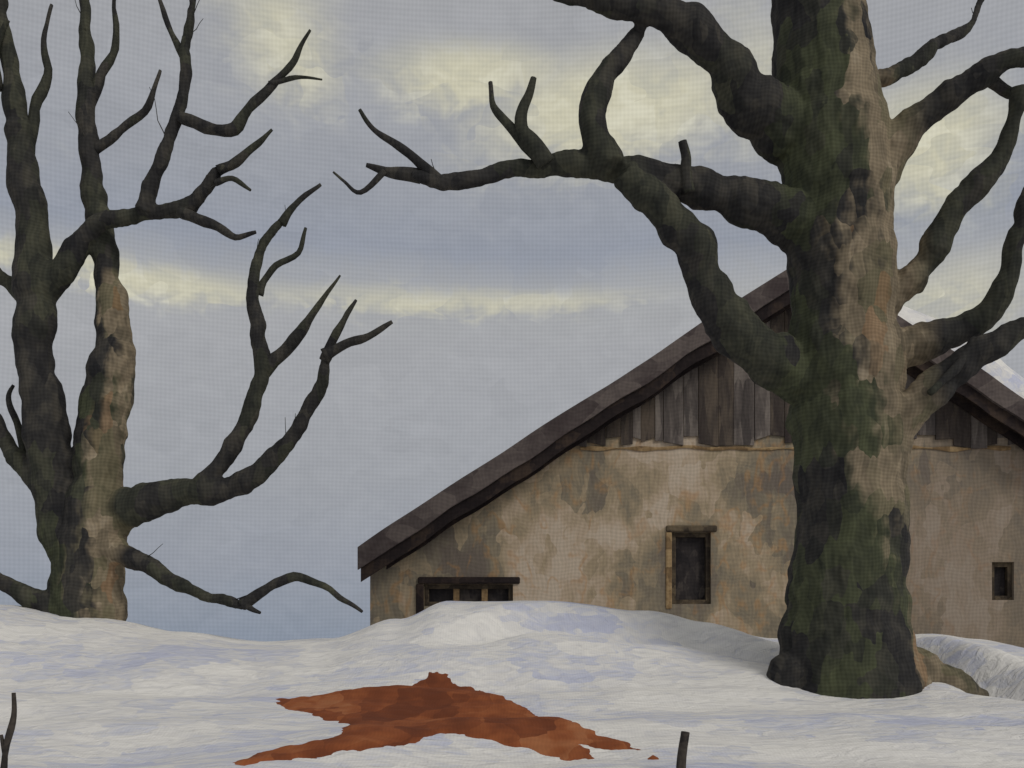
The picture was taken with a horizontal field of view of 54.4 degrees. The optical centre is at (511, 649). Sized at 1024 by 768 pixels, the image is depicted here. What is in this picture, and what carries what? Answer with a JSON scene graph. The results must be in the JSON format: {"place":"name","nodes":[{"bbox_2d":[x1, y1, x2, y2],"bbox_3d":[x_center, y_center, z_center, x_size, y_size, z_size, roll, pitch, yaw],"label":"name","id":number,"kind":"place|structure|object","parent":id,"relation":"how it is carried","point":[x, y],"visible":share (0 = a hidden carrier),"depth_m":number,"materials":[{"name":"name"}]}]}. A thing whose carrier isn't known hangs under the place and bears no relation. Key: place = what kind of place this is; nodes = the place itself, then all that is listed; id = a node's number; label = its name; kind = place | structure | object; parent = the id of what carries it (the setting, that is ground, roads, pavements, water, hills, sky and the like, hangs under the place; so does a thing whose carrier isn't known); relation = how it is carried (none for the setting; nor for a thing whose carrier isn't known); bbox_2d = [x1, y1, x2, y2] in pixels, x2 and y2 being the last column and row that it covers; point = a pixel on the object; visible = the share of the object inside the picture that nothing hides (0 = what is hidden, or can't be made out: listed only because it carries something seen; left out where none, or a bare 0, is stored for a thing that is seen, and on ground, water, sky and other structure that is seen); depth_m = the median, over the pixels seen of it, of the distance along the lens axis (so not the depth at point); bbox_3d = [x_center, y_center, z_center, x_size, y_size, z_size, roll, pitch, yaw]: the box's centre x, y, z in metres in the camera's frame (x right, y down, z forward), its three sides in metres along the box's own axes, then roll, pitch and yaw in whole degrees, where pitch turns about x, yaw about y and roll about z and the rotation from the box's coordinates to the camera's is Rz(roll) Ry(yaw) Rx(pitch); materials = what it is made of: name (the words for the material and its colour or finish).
{"place":"outdoors","nodes":[
{"label":"outdoors","id":0,"kind":"place"},
{"bbox_2d":[0,600,1023,767],"bbox_3d":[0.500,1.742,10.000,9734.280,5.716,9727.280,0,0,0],"label":"snow ground","id":1,"kind":"structure","parent":0,"point":[100,693],"depth_m":11.77,"materials":[{"name":"white snow"}]},
{"bbox_2d":[0,693,16,767],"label":"dead stem","id":2,"kind":"object","parent":1,"relation":"on","point":[5,742],"visible":1,"depth_m":7.58,"materials":[{"name":"black wood"}]},
{"bbox_2d":[0,0,392,620],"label":"bare tree","id":3,"kind":"object","parent":1,"relation":"on","point":[91,511],"visible":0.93,"depth_m":14.93,"materials":[{"name":"black plant"}]},
{"bbox_2d":[233,672,639,765],"bbox_3d":[-1.004,0.609,10.209,3.580,0.712,4.416,0,0,-13],"label":"bare earth patch","id":4,"kind":"object","parent":1,"relation":"on","point":[432,704],"visible":0.99,"depth_m":9.56,"materials":[{"name":"brown soil"}]},
{"bbox_2d":[648,755,658,759],"bbox_3d":[1.176,0.897,8.303,0.129,0.048,0.162,0,0,0],"label":"earth clod","id":5,"kind":"object","parent":1,"relation":"on","point":[652,757],"visible":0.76,"depth_m":8.27,"materials":[{"name":"brown soil"}]},
{"bbox_2d":[333,0,1023,698],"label":"old tree","id":6,"kind":"object","parent":1,"relation":"on","point":[821,130],"visible":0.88,"depth_m":11.95,"materials":[{"name":"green plant"}]},
{"bbox_2d":[676,731,689,767],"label":"fence stake","id":7,"kind":"object","parent":1,"relation":"on","point":[682,750],"visible":1,"depth_m":7.38,"materials":[{"name":"grey wood"}]},
{"bbox_2d":[370,311,1023,647],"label":"front wall","id":8,"kind":"structure","parent":1,"relation":"on","point":[576,524],"depth_m":20.00,"materials":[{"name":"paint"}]},
{"bbox_2d":[416,584,423,613],"bbox_3d":[-1.849,-0.955,20.000,0.157,0.742,0.100,0,0,0],"label":"post","id":9,"kind":"object","parent":8,"relation":"attached to","point":[419,597],"visible":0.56,"depth_m":19.95,"materials":[{"name":"brown wood"}]},
{"bbox_2d":[424,584,428,605],"bbox_3d":[-1.723,-1.105,20.140,0.090,0.442,0.120,0,0,0],"label":"frame","id":10,"kind":"object","parent":8,"relation":"on","point":[426,594],"visible":1,"depth_m":20.08,"materials":[{"name":"brown wood"}]},
{"bbox_2d":[429,589,508,601],"bbox_3d":[-0.874,-1.105,20.230,1.828,0.482,0.020,0,0,0],"label":"pane","id":11,"kind":"object","parent":8,"relation":"attached to","point":[442,595],"visible":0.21,"depth_m":20.22,"materials":[{"name":"black glass"}]},
{"bbox_2d":[418,577,519,583],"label":"lintel","id":12,"kind":"structure","parent":8,"relation":"attached to","point":[468,580],"depth_m":19.94,"materials":[{"name":"brown wood"}]},
{"bbox_2d":[429,584,508,588],"bbox_3d":[-0.874,-1.281,20.140,1.608,0.090,0.114,0,0,0],"label":"frame","id":13,"kind":"object","parent":8,"relation":"attached to","point":[468,586],"visible":1,"depth_m":20.08,"materials":[{"name":"brown wood"}]},
{"bbox_2d":[509,584,512,600],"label":"frame","id":14,"kind":"object","parent":8,"relation":"on","point":[510,592],"visible":0.56,"depth_m":20.08,"materials":[{"name":"brown wood"}]},
{"bbox_2d":[577,440,586,446],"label":"gable board","id":15,"kind":"object","parent":8,"relation":"attached to","point":[583,444],"visible":0.21,"depth_m":19.94,"materials":[{"name":"brown wood"}]},
{"bbox_2d":[587,427,605,445],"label":"gable board","id":16,"kind":"object","parent":8,"relation":"attached to","point":[599,438],"visible":0.43,"depth_m":19.95,"materials":[{"name":"brown wood"}]},
{"bbox_2d":[606,417,620,437],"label":"gable board","id":17,"kind":"object","parent":8,"relation":"attached to","point":[613,429],"visible":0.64,"depth_m":19.95,"materials":[{"name":"brown wood"}]},
{"bbox_2d":[621,411,632,444],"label":"gable board","id":18,"kind":"object","parent":8,"relation":"attached to","point":[627,429],"visible":0.64,"depth_m":19.95,"materials":[{"name":"brown wood"}]},
{"bbox_2d":[633,406,640,439],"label":"gable board","id":19,"kind":"object","parent":8,"relation":"attached to","point":[636,423],"visible":0.64,"depth_m":19.95,"materials":[{"name":"wood"}]},
{"bbox_2d":[641,397,654,441],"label":"gable board","id":20,"kind":"object","parent":8,"relation":"attached to","point":[648,420],"visible":0.64,"depth_m":19.96,"materials":[{"name":"brown wood"}]},
{"bbox_2d":[655,391,662,440],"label":"gable board","id":21,"kind":"object","parent":8,"relation":"attached to","point":[659,417],"visible":0.64,"depth_m":19.95,"materials":[{"name":"brown wood"}]},
{"bbox_2d":[666,532,671,608],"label":"jamb board","id":22,"kind":"object","parent":8,"relation":"attached to","point":[668,570],"visible":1,"depth_m":19.97,"materials":[{"name":"brown wood"}]},
{"bbox_2d":[663,376,682,444],"bbox_3d":[3.236,-5.002,19.963,0.394,1.797,0.051,0,0,0],"label":"gable board","id":23,"kind":"object","parent":8,"relation":"attached to","point":[672,413],"visible":0.64,"depth_m":19.94,"materials":[{"name":"brown wood"}]},
{"bbox_2d":[672,533,675,603],"bbox_3d":[3.259,-1.647,20.140,0.090,1.446,0.120,0,0,0],"label":"frame","id":24,"kind":"object","parent":8,"relation":"on","point":[673,568],"visible":0.8,"depth_m":20.08,"materials":[{"name":"brown wood"}]},
{"bbox_2d":[676,538,704,599],"bbox_3d":[3.606,-1.647,20.230,0.824,1.486,0.020,0,0,0],"label":"pane","id":25,"kind":"object","parent":8,"relation":"attached to","point":[690,568],"visible":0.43,"depth_m":20.22,"materials":[{"name":"black glass"}]},
{"bbox_2d":[684,367,697,436],"bbox_3d":[3.588,-5.189,19.972,0.284,1.808,0.031,0,0,0],"label":"gable board","id":26,"kind":"object","parent":8,"relation":"attached to","point":[691,403],"visible":0.64,"depth_m":19.96,"materials":[{"name":"wood"}]},
{"bbox_2d":[676,532,705,537],"bbox_3d":[3.606,-2.325,20.140,0.604,0.090,0.114,0,0,0],"label":"frame","id":27,"kind":"object","parent":8,"relation":"attached to","point":[690,534],"visible":1,"depth_m":20.08,"materials":[{"name":"brown wood"}]},
{"bbox_2d":[676,600,705,603],"bbox_3d":[3.606,-0.969,20.140,0.604,0.090,0.114,0,0,0],"label":"frame","id":28,"kind":"object","parent":8,"relation":"on","point":[690,601],"visible":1,"depth_m":20.08,"materials":[{"name":"brown wood"}]},
{"bbox_2d":[666,525,716,531],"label":"lintel","id":29,"kind":"structure","parent":8,"relation":"attached to","point":[691,528],"depth_m":19.95,"materials":[{"name":"brown wood"}]},
{"bbox_2d":[705,533,709,603],"bbox_3d":[3.953,-1.647,20.140,0.090,1.446,0.120,0,0,0],"label":"frame","id":30,"kind":"object","parent":8,"relation":"on","point":[707,568],"visible":1,"depth_m":20.08,"materials":[{"name":"brown wood"}]},
{"bbox_2d":[698,356,717,446],"bbox_3d":[3.939,-5.218,19.969,0.396,2.277,0.038,0,0,0],"label":"gable board","id":31,"kind":"object","parent":8,"relation":"attached to","point":[708,403],"visible":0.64,"depth_m":19.95,"materials":[{"name":"brown wood"}]},
{"bbox_2d":[718,354,733,445],"bbox_3d":[4.293,-5.324,19.969,0.299,2.455,0.038,0,0,0],"label":"gable board","id":32,"kind":"object","parent":8,"relation":"attached to","point":[725,401],"visible":0.64,"depth_m":19.95,"materials":[{"name":"brown wood"}]},
{"bbox_2d":[734,363,753,445],"bbox_3d":[4.654,-5.463,19.973,0.403,2.721,0.030,0,0,0],"label":"gable board","id":33,"kind":"object","parent":8,"relation":"attached to","point":[743,408],"visible":0.57,"depth_m":19.96,"materials":[{"name":"wood"}]},
{"bbox_2d":[754,321,769,439],"bbox_3d":[5.021,-5.617,19.967,0.308,2.821,0.042,0,0,0],"label":"gable board","id":34,"kind":"object","parent":8,"relation":"attached to","point":[761,412],"visible":0.36,"depth_m":19.95,"materials":[{"name":"brown wood"}]},
{"bbox_2d":[770,312,783,436],"bbox_3d":[5.322,-5.747,19.972,0.277,2.936,0.032,0,0,0],"label":"gable board","id":35,"kind":"object","parent":8,"relation":"attached to","point":[776,403],"visible":0.36,"depth_m":19.96,"materials":[{"name":"brown wood"}]},
{"bbox_2d":[785,308,791,442],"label":"gable board","id":36,"kind":"object","parent":8,"relation":"attached to","point":[788,315],"visible":0.21,"depth_m":19.96,"materials":[{"name":"brown wood"}]},
{"bbox_2d":[580,445,1010,451],"bbox_3d":[5.691,-4.043,19.988,8.640,0.160,0.045,0,0,0],"label":"plaster lip","id":37,"kind":"object","parent":8,"relation":"attached to","point":[944,448],"visible":0.68,"depth_m":19.97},
{"bbox_2d":[905,374,916,438],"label":"gable board","id":38,"kind":"object","parent":8,"relation":"attached to","point":[910,379],"visible":0.14,"depth_m":19.93,"materials":[{"name":"brown wood"}]},
{"bbox_2d":[917,412,934,434],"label":"gable board","id":39,"kind":"object","parent":8,"relation":"attached to","point":[928,427],"visible":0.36,"depth_m":19.95,"materials":[{"name":"brown wood"}]},
{"bbox_2d":[935,401,953,439],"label":"gable board","id":40,"kind":"object","parent":8,"relation":"attached to","point":[944,421],"visible":0.57,"depth_m":19.94,"materials":[{"name":"brown wood"}]},
{"bbox_2d":[953,404,970,447],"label":"gable board","id":41,"kind":"object","parent":8,"relation":"attached to","point":[962,427],"visible":0.64,"depth_m":19.95,"materials":[{"name":"brown wood"}]},
{"bbox_2d":[971,415,986,448],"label":"gable board","id":42,"kind":"object","parent":8,"relation":"attached to","point":[978,434],"visible":0.64,"depth_m":19.95,"materials":[{"name":"brown wood"}]},
{"bbox_2d":[987,426,996,444],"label":"gable board","id":43,"kind":"object","parent":8,"relation":"attached to","point":[991,436],"visible":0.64,"depth_m":19.96,"materials":[{"name":"brown wood"}]},
{"bbox_2d":[992,562,993,599],"bbox_3d":[9.687,-1.386,20.140,0.090,0.763,0.120,0,0,0],"label":"frame","id":44,"kind":"object","parent":8,"relation":"on","point":[992,580],"visible":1,"depth_m":20.08,"materials":[{"name":"brown wood"}]},
{"bbox_2d":[994,567,1004,595],"bbox_3d":[9.863,-1.386,20.230,0.482,0.803,0.020,0,0,0],"label":"pane","id":45,"kind":"object","parent":8,"relation":"attached to","point":[999,581],"visible":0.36,"depth_m":20.22,"materials":[{"name":"black glass"}]},
{"bbox_2d":[994,562,1006,566],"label":"frame","id":46,"kind":"object","parent":8,"relation":"attached to","point":[1000,564],"visible":1,"depth_m":20.08,"materials":[{"name":"brown wood"}]},
{"bbox_2d":[994,596,1006,599],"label":"frame","id":47,"kind":"object","parent":8,"relation":"on","point":[1000,597],"visible":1,"depth_m":20.08,"materials":[{"name":"brown wood"}]},
{"bbox_2d":[1005,562,1011,599],"bbox_3d":[10.039,-1.386,20.140,0.090,0.763,0.120,0,0,0],"label":"frame","id":48,"kind":"object","parent":8,"relation":"on","point":[1008,581],"visible":1,"depth_m":20.08,"materials":[{"name":"brown wood"}]},
{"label":"frame","id":49,"kind":"object","parent":8,"relation":"on","visible":0},
{"bbox_2d":[453,589,459,600],"bbox_3d":[-1.124,-1.105,20.140,0.120,0.262,0.080,0,0,0],"label":"mullion","id":50,"kind":"object","parent":49,"relation":"on","point":[456,594],"visible":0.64,"depth_m":20.10},
{"bbox_2d":[482,589,487,600],"bbox_3d":[-0.552,-1.105,20.140,0.120,0.262,0.080,0,0,0],"label":"mullion","id":51,"kind":"object","parent":49,"relation":"on","point":[484,594],"visible":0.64,"depth_m":20.10},
{"bbox_3d":[10.050,-4.705,26.985,8.678,5.840,15.039,0,0,0],"label":"roof","id":52,"kind":"object","parent":8,"relation":"on","visible":0},
{"bbox_2d":[897,316,1023,421],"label":"rake board","id":53,"kind":"object","parent":52,"relation":"attached to","point":[993,389],"visible":0.28,"depth_m":19.34,"materials":[{"name":"brown wood"}]},
{"bbox_2d":[898,306,1023,397],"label":"roof snow","id":54,"kind":"structure","parent":52,"relation":"on","point":[1001,371],"depth_m":19.73,"materials":[{"name":"white snow"}]},
{"bbox_2d":[907,366,1023,449],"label":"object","id":55,"kind":"object","parent":52,"relation":"attached to","point":[980,414],"depth_m":19.80,"materials":[{"name":"brown wood"}]},
{"bbox_2d":[915,361,1023,436],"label":"rake batten","id":56,"kind":"object","parent":52,"relation":"attached to","point":[992,409],"visible":0.34,"depth_m":19.42,"materials":[{"name":"brown wood"}]},
{"bbox_2d":[0,0,1023,640],"label":"sky","id":57,"kind":"structure","parent":0,"point":[510,303],"materials":[{"name":"grey"}]},
{"bbox_3d":[5.709,-2.641,33.776,17.119,9.482,0.448,0,0,0],"label":"back wall","id":58,"kind":"object","parent":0,"visible":0},
{"bbox_3d":[1.368,-4.706,26.985,8.678,5.838,15.041,0,0,0],"label":"roof","id":59,"kind":"object","parent":58,"relation":"on","visible":0},
{"bbox_2d":[358,270,788,569],"bbox_3d":[1.353,-4.596,19.381,8.708,6.066,0.107,0,0,0],"label":"rake board","id":60,"kind":"object","parent":59,"relation":"attached to","point":[533,444],"visible":0.88,"depth_m":19.34,"materials":[{"name":"brown wood"}]},
{"bbox_2d":[361,291,790,581],"bbox_3d":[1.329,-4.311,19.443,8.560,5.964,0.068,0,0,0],"label":"rake batten","id":61,"kind":"object","parent":59,"relation":"attached to","point":[639,395],"visible":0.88,"depth_m":19.43,"materials":[{"name":"brown wood"}]}
]}

